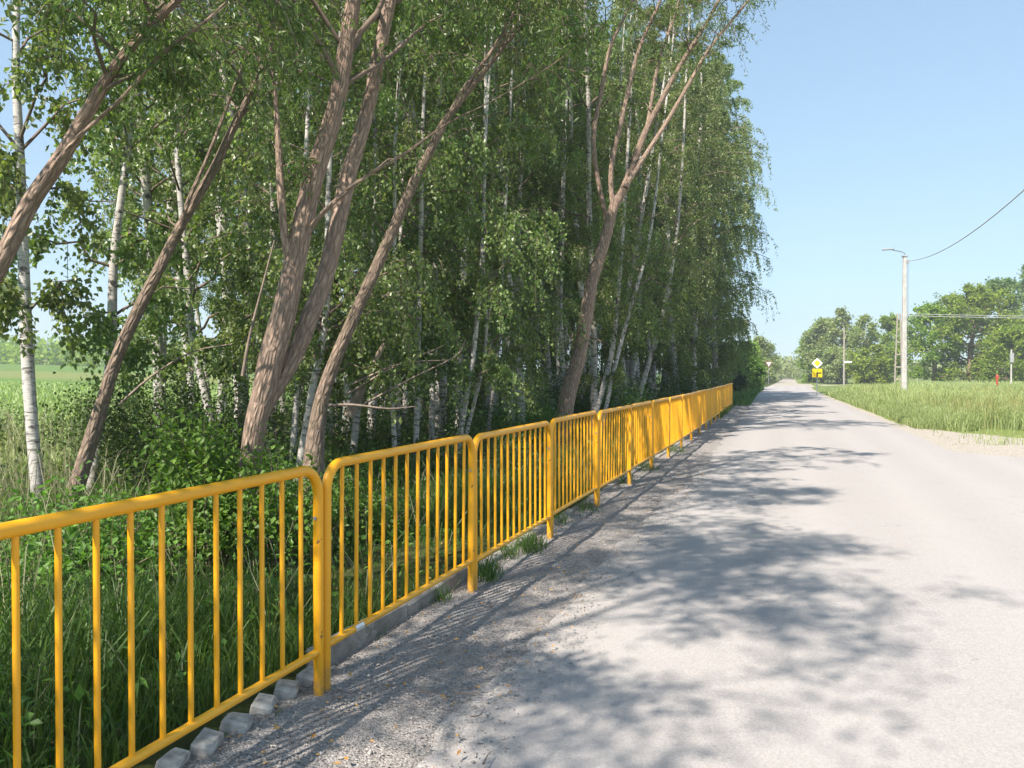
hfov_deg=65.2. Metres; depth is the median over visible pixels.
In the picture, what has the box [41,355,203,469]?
bush
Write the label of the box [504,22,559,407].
birch tree
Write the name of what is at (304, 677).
kerb block
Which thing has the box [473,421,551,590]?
railing panel
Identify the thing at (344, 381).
birch tree
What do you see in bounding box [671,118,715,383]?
birch tree
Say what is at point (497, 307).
birch tree
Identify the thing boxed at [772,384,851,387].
side road
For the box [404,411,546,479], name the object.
bush
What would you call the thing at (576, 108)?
birch tree
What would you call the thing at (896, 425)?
verge strip
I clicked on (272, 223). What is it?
birch tree
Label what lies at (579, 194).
birch tree
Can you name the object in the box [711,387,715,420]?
railing panel
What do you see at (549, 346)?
birch tree
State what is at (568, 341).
birch tree
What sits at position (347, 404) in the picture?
dead branch
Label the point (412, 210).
birch tree
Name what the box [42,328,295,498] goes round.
bush
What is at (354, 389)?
bare branch
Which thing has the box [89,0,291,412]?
birch tree
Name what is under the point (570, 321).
birch tree
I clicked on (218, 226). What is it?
birch tree
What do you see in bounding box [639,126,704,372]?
birch tree
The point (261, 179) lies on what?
birch tree
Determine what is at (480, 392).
bush
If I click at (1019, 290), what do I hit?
broadleaf tree
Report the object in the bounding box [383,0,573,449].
birch tree
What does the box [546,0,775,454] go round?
fan willow
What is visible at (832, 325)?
broadleaf tree
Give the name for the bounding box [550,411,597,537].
railing panel
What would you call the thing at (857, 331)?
broadleaf tree
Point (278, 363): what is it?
forked willow
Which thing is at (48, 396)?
field grass
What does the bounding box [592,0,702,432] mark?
birch tree
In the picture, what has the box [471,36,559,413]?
birch tree
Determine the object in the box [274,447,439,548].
bush
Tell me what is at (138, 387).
bare branch
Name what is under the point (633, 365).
birch tree
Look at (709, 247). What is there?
birch tree
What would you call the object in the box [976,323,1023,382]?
broadleaf tree
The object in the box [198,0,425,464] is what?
birch tree
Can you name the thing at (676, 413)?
railing panel
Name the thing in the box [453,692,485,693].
fallen twig
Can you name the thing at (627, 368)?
birch tree
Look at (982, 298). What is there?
broadleaf tree
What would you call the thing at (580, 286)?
birch tree
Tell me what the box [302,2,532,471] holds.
birch tree
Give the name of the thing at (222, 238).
birch tree
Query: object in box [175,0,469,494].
birch tree
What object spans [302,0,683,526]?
leaning willow
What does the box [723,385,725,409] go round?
railing panel
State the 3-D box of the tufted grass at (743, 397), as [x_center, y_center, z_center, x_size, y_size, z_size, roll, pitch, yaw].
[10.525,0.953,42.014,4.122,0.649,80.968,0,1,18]
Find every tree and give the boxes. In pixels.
[0,0,141,513]
[0,0,235,442]
[0,0,287,498]
[40,0,292,427]
[77,0,319,457]
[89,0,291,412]
[89,79,188,406]
[130,0,312,426]
[133,0,231,411]
[133,2,254,407]
[136,0,298,424]
[141,0,287,432]
[156,43,217,398]
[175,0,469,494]
[184,10,290,410]
[196,3,299,403]
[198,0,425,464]
[212,0,301,357]
[216,0,313,412]
[224,0,320,417]
[226,7,341,297]
[233,26,336,335]
[245,1,435,447]
[248,14,364,372]
[250,0,458,455]
[252,1,402,428]
[260,31,338,391]
[286,11,378,309]
[287,45,368,376]
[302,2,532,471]
[302,3,469,438]
[302,20,442,434]
[313,0,481,455]
[313,1,500,446]
[332,0,523,457]
[335,29,450,420]
[340,2,502,209]
[341,11,478,424]
[352,0,510,467]
[358,49,462,427]
[381,1,565,433]
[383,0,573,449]
[393,0,570,457]
[418,34,483,360]
[422,1,544,358]
[428,4,519,358]
[432,83,504,294]
[433,0,571,431]
[435,32,510,417]
[440,0,587,453]
[446,13,559,416]
[459,1,601,418]
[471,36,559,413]
[475,7,593,424]
[477,14,612,409]
[489,59,600,408]
[500,0,633,391]
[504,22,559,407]
[506,0,658,416]
[507,15,616,404]
[514,0,617,391]
[524,116,598,370]
[526,77,585,403]
[527,0,630,402]
[537,49,623,371]
[540,0,595,400]
[542,123,596,399]
[555,0,701,435]
[555,46,641,401]
[555,69,626,384]
[563,326,590,351]
[565,1,680,391]
[568,39,651,405]
[575,75,607,398]
[577,1,675,390]
[578,18,654,268]
[591,0,711,404]
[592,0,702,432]
[593,0,710,413]
[598,123,659,405]
[603,32,710,400]
[604,30,675,401]
[604,38,650,377]
[610,0,741,409]
[624,81,629,393]
[626,23,679,397]
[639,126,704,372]
[642,111,705,398]
[644,57,715,395]
[666,118,714,386]
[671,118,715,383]
[683,142,720,335]
[708,222,749,338]
[722,353,754,391]
[739,338,766,387]
[743,356,767,391]
[752,333,775,382]
[763,343,781,382]
[791,328,819,382]
[793,317,839,382]
[810,344,851,383]
[820,305,861,382]
[838,313,889,377]
[840,343,899,384]
[856,311,916,383]
[884,300,983,381]
[909,281,1023,381]
[959,276,1023,380]
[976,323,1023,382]
[1001,264,1023,350]
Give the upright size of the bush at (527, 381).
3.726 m
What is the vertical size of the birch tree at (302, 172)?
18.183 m
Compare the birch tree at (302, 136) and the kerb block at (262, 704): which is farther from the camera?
the birch tree at (302, 136)
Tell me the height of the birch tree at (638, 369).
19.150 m
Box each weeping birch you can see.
[607,11,750,394]
[651,24,768,392]
[673,61,777,387]
[675,60,755,387]
[701,54,779,385]
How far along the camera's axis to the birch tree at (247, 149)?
27.39 m
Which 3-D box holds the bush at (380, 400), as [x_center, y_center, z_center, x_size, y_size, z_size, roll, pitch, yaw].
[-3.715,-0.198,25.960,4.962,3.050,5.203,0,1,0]
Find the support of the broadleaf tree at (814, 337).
on the ground at (46, 374)
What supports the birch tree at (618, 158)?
on the ground at (46, 374)
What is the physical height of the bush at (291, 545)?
1.240 m
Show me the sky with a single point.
(885, 124)
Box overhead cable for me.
[909,190,1023,260]
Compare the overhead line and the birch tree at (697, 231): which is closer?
the birch tree at (697, 231)
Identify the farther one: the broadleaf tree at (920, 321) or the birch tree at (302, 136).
the broadleaf tree at (920, 321)
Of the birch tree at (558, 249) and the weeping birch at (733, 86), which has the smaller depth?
the birch tree at (558, 249)
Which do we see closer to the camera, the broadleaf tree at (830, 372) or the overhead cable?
the overhead cable
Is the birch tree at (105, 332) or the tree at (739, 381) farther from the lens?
the tree at (739, 381)
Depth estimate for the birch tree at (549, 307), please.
16.59 m
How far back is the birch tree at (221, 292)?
18.76 m
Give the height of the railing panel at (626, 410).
1.238 m
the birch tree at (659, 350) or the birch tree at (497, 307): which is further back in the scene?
the birch tree at (659, 350)
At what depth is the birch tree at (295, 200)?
22.59 m
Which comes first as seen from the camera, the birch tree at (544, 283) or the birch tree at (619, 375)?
the birch tree at (619, 375)
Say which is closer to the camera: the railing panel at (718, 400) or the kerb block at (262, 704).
the kerb block at (262, 704)
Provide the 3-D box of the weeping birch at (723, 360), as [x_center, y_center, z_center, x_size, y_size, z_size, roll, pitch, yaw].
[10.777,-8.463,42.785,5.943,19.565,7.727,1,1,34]
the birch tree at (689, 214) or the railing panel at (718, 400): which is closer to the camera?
the railing panel at (718, 400)
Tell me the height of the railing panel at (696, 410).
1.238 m
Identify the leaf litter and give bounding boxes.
[51,460,710,767]
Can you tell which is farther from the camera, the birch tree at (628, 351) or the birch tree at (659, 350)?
the birch tree at (628, 351)
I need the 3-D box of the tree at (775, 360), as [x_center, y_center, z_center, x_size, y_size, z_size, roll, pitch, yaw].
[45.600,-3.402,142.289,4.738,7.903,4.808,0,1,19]
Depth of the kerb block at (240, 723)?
3.38 m
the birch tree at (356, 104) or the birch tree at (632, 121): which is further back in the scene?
the birch tree at (632, 121)
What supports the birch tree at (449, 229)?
on the ground at (46, 374)
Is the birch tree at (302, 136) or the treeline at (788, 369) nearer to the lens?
the birch tree at (302, 136)
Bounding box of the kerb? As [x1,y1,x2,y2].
[306,418,712,667]
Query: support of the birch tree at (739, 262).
on the ground at (46, 374)
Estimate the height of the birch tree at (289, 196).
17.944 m
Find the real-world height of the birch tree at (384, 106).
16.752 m
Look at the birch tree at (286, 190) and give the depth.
30.25 m
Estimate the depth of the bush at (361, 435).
14.91 m
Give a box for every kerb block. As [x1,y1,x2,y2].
[155,747,190,767]
[190,727,223,756]
[219,712,252,733]
[249,693,277,715]
[273,679,299,698]
[295,665,312,686]
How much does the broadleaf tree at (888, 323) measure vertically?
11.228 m
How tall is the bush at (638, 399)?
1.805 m
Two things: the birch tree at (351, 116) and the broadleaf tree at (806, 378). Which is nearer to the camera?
the birch tree at (351, 116)
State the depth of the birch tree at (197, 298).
27.52 m
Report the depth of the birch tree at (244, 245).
29.82 m
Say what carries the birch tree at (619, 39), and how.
on the ground at (46, 374)
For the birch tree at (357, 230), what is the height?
14.947 m
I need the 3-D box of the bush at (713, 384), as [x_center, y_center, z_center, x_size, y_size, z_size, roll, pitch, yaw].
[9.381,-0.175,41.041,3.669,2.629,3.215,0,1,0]
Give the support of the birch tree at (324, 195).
on the ground at (46, 374)
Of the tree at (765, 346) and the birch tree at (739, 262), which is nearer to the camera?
the birch tree at (739, 262)
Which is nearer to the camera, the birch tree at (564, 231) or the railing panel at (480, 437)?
the railing panel at (480, 437)
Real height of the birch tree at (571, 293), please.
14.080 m
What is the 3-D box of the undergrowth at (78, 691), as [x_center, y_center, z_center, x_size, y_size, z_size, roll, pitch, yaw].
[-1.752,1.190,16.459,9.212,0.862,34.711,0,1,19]
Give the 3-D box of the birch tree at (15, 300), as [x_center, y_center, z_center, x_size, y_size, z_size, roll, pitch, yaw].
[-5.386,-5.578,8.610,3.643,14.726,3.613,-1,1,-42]
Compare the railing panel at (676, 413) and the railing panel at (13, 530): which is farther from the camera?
the railing panel at (676, 413)
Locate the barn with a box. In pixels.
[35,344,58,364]
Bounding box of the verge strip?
[810,388,905,428]
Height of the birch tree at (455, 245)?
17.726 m
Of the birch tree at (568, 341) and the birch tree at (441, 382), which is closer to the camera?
the birch tree at (441, 382)
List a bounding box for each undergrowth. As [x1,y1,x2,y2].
[0,388,669,500]
[0,406,655,763]
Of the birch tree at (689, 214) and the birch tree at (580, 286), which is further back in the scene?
the birch tree at (689, 214)
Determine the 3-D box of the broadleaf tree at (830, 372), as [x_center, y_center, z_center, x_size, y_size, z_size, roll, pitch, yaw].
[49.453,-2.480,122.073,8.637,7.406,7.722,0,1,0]
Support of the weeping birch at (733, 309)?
on the ground at (46, 374)
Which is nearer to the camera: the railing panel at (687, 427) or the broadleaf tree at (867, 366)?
the railing panel at (687, 427)
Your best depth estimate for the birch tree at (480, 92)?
25.32 m
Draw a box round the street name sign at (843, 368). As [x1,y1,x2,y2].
[843,360,851,385]
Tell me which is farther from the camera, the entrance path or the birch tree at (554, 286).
the birch tree at (554, 286)
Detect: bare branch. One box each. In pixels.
[119,344,231,404]
[241,240,274,375]
[344,345,443,396]
[352,360,445,384]
[364,339,465,404]
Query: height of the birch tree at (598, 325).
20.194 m
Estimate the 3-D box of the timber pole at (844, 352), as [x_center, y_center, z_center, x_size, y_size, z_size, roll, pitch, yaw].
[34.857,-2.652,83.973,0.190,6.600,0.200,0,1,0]
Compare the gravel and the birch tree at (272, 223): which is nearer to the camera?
the gravel
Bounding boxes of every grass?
[0,380,265,477]
[0,396,637,761]
[0,401,659,767]
[220,387,763,745]
[812,379,1023,444]
[855,382,1023,428]
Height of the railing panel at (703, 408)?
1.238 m
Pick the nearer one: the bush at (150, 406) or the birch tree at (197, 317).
the bush at (150, 406)
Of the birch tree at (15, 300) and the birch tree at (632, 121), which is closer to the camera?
the birch tree at (15, 300)
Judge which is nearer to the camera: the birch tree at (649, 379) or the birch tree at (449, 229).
the birch tree at (449, 229)
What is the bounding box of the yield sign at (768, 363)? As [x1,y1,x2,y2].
[766,362,771,383]
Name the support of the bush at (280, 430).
on the ground at (46, 374)
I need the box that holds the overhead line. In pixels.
[898,313,1001,317]
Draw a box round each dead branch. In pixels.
[328,403,415,409]
[344,339,384,417]
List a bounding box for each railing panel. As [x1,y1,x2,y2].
[0,466,323,767]
[322,434,474,691]
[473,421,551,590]
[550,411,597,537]
[598,405,631,505]
[627,401,652,483]
[652,397,669,465]
[669,395,682,456]
[682,393,692,447]
[691,391,700,434]
[698,389,706,433]
[706,388,711,424]
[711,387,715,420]
[716,386,719,417]
[720,385,723,412]
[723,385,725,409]
[726,384,728,407]
[728,383,730,405]
[730,383,732,406]
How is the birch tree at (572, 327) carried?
on the ground at (46, 374)
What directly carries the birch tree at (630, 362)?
on the ground at (46, 374)
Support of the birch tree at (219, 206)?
on the ground at (46, 374)
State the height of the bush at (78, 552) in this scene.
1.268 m
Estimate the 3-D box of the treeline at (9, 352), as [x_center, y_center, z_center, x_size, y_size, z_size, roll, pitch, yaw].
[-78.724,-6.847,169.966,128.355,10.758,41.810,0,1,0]
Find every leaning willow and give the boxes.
[0,0,356,284]
[60,0,460,508]
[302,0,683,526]
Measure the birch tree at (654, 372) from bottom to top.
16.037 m
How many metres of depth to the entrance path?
17.61 m
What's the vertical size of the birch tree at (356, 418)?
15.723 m
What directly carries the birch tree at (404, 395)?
on the ground at (46, 374)
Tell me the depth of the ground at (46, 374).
7.02 m
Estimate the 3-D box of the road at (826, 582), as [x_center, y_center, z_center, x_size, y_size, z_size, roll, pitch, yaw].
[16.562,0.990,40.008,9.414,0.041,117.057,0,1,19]
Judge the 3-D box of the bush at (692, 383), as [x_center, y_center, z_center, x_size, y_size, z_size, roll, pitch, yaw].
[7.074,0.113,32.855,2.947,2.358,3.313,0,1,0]
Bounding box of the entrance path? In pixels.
[901,425,1023,456]
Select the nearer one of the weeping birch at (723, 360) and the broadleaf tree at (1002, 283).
the weeping birch at (723, 360)
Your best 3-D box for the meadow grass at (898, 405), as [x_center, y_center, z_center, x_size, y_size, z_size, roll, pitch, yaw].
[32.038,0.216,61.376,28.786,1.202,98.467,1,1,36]
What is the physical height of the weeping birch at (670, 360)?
18.268 m
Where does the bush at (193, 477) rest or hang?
on the ground at (46, 374)
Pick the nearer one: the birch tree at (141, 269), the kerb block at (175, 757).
the kerb block at (175, 757)
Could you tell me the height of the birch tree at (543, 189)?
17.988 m
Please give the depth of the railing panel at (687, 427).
17.30 m
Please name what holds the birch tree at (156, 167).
on the ground at (46, 374)
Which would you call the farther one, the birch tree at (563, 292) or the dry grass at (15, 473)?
the birch tree at (563, 292)
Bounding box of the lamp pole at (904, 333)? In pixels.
[882,248,908,390]
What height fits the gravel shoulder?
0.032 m
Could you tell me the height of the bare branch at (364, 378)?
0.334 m
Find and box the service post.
[1010,350,1013,384]
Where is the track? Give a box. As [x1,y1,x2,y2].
[770,378,797,385]
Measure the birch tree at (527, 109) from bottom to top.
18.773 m
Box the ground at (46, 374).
[0,360,1023,767]
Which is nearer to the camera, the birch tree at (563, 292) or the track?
the birch tree at (563, 292)
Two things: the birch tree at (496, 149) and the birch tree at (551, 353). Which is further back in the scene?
the birch tree at (551, 353)
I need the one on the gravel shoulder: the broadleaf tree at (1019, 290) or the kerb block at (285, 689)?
the kerb block at (285, 689)
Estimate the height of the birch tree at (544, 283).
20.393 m
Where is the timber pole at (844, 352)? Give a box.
[843,327,844,384]
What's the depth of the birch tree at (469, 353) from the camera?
25.25 m
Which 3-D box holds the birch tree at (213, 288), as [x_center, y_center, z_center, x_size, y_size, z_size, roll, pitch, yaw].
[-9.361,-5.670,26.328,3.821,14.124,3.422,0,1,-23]
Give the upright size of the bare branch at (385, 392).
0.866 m
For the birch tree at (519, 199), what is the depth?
23.07 m
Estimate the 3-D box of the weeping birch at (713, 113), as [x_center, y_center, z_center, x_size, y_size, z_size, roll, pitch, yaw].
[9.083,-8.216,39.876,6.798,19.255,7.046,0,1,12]
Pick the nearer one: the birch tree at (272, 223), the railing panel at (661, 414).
the railing panel at (661, 414)
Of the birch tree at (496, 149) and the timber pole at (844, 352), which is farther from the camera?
the timber pole at (844, 352)
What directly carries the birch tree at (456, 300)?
on the ground at (46, 374)
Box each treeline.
[0,330,427,372]
[773,355,1007,379]
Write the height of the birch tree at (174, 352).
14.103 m
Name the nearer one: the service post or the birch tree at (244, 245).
the birch tree at (244, 245)
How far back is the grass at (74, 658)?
4.19 m
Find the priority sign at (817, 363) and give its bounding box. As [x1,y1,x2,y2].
[812,358,821,394]
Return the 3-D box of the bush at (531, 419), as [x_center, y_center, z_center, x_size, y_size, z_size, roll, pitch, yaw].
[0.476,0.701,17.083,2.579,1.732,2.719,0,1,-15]
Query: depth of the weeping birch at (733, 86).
49.20 m
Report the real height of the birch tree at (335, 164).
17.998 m
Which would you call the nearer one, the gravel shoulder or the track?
the gravel shoulder
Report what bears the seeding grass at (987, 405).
on the ground at (46, 374)
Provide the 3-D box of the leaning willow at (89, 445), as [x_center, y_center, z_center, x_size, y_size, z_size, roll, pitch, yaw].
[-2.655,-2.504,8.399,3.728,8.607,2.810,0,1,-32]
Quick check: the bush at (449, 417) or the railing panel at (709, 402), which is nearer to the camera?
the bush at (449, 417)
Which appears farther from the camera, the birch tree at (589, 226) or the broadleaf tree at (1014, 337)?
the broadleaf tree at (1014, 337)
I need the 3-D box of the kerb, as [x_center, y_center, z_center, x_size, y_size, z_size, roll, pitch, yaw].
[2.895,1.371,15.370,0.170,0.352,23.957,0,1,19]
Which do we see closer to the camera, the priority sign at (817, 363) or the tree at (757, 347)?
the priority sign at (817, 363)
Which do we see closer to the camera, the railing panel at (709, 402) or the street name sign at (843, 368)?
the railing panel at (709, 402)
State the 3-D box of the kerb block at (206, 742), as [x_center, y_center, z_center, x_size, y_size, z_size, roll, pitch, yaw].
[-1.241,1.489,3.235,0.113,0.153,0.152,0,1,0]
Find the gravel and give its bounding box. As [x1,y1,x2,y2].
[181,461,724,767]
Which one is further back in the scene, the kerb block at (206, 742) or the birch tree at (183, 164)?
the birch tree at (183, 164)
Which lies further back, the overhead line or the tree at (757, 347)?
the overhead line
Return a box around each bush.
[0,449,210,616]
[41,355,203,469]
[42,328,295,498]
[112,396,308,580]
[145,354,348,464]
[219,423,347,575]
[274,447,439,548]
[283,363,405,431]
[287,388,455,455]
[341,355,467,420]
[379,384,536,459]
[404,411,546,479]
[422,340,524,414]
[472,339,567,401]
[476,385,602,453]
[516,342,648,426]
[536,343,641,397]
[576,375,659,426]
[599,360,663,392]
[615,363,689,408]
[651,359,716,399]
[660,361,726,392]
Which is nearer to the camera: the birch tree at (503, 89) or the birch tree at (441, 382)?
the birch tree at (441, 382)
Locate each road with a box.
[415,386,1023,767]
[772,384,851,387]
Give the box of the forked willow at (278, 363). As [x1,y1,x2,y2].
[182,0,617,569]
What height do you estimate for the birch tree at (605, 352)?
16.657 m
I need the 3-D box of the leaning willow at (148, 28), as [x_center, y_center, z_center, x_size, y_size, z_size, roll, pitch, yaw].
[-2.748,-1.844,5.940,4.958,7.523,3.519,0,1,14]
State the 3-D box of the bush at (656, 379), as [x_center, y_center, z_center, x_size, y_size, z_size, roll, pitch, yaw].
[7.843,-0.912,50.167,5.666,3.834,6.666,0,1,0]
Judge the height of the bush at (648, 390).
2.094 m
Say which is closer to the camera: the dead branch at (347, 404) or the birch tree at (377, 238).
the dead branch at (347, 404)
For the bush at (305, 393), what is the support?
on the ground at (46, 374)
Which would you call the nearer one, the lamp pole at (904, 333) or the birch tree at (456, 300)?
the birch tree at (456, 300)
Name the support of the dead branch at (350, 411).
attached to the birch tree at (389, 297)
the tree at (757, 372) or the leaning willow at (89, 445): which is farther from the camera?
the tree at (757, 372)
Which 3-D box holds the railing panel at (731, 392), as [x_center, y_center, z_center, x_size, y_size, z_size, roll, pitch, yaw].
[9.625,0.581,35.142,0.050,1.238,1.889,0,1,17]
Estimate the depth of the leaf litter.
4.17 m
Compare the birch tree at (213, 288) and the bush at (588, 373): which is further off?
the bush at (588, 373)
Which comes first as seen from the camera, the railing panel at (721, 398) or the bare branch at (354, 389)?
the bare branch at (354, 389)
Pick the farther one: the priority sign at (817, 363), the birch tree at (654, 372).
the priority sign at (817, 363)
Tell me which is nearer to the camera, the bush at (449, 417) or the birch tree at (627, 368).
the bush at (449, 417)
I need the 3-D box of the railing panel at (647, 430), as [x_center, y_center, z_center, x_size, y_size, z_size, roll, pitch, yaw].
[1.912,0.890,11.867,0.050,1.238,1.889,0,1,19]
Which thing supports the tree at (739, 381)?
on the ground at (46, 374)
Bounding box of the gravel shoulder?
[183,387,765,767]
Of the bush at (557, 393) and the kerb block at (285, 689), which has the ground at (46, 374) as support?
the bush at (557, 393)
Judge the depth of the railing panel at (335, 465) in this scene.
4.49 m
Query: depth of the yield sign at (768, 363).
116.01 m
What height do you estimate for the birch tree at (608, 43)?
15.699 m
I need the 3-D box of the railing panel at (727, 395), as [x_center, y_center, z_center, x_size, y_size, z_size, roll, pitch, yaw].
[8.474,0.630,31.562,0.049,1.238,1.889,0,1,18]
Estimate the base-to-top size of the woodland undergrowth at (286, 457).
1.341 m
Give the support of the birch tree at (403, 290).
on the ground at (46, 374)
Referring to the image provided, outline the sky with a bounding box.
[0,0,1023,372]
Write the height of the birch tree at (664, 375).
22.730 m
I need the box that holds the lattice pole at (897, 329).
[894,313,900,385]
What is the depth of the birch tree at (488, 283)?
28.06 m
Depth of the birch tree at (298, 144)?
32.83 m
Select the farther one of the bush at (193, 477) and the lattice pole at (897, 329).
the lattice pole at (897, 329)
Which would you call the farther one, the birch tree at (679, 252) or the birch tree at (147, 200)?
the birch tree at (679, 252)

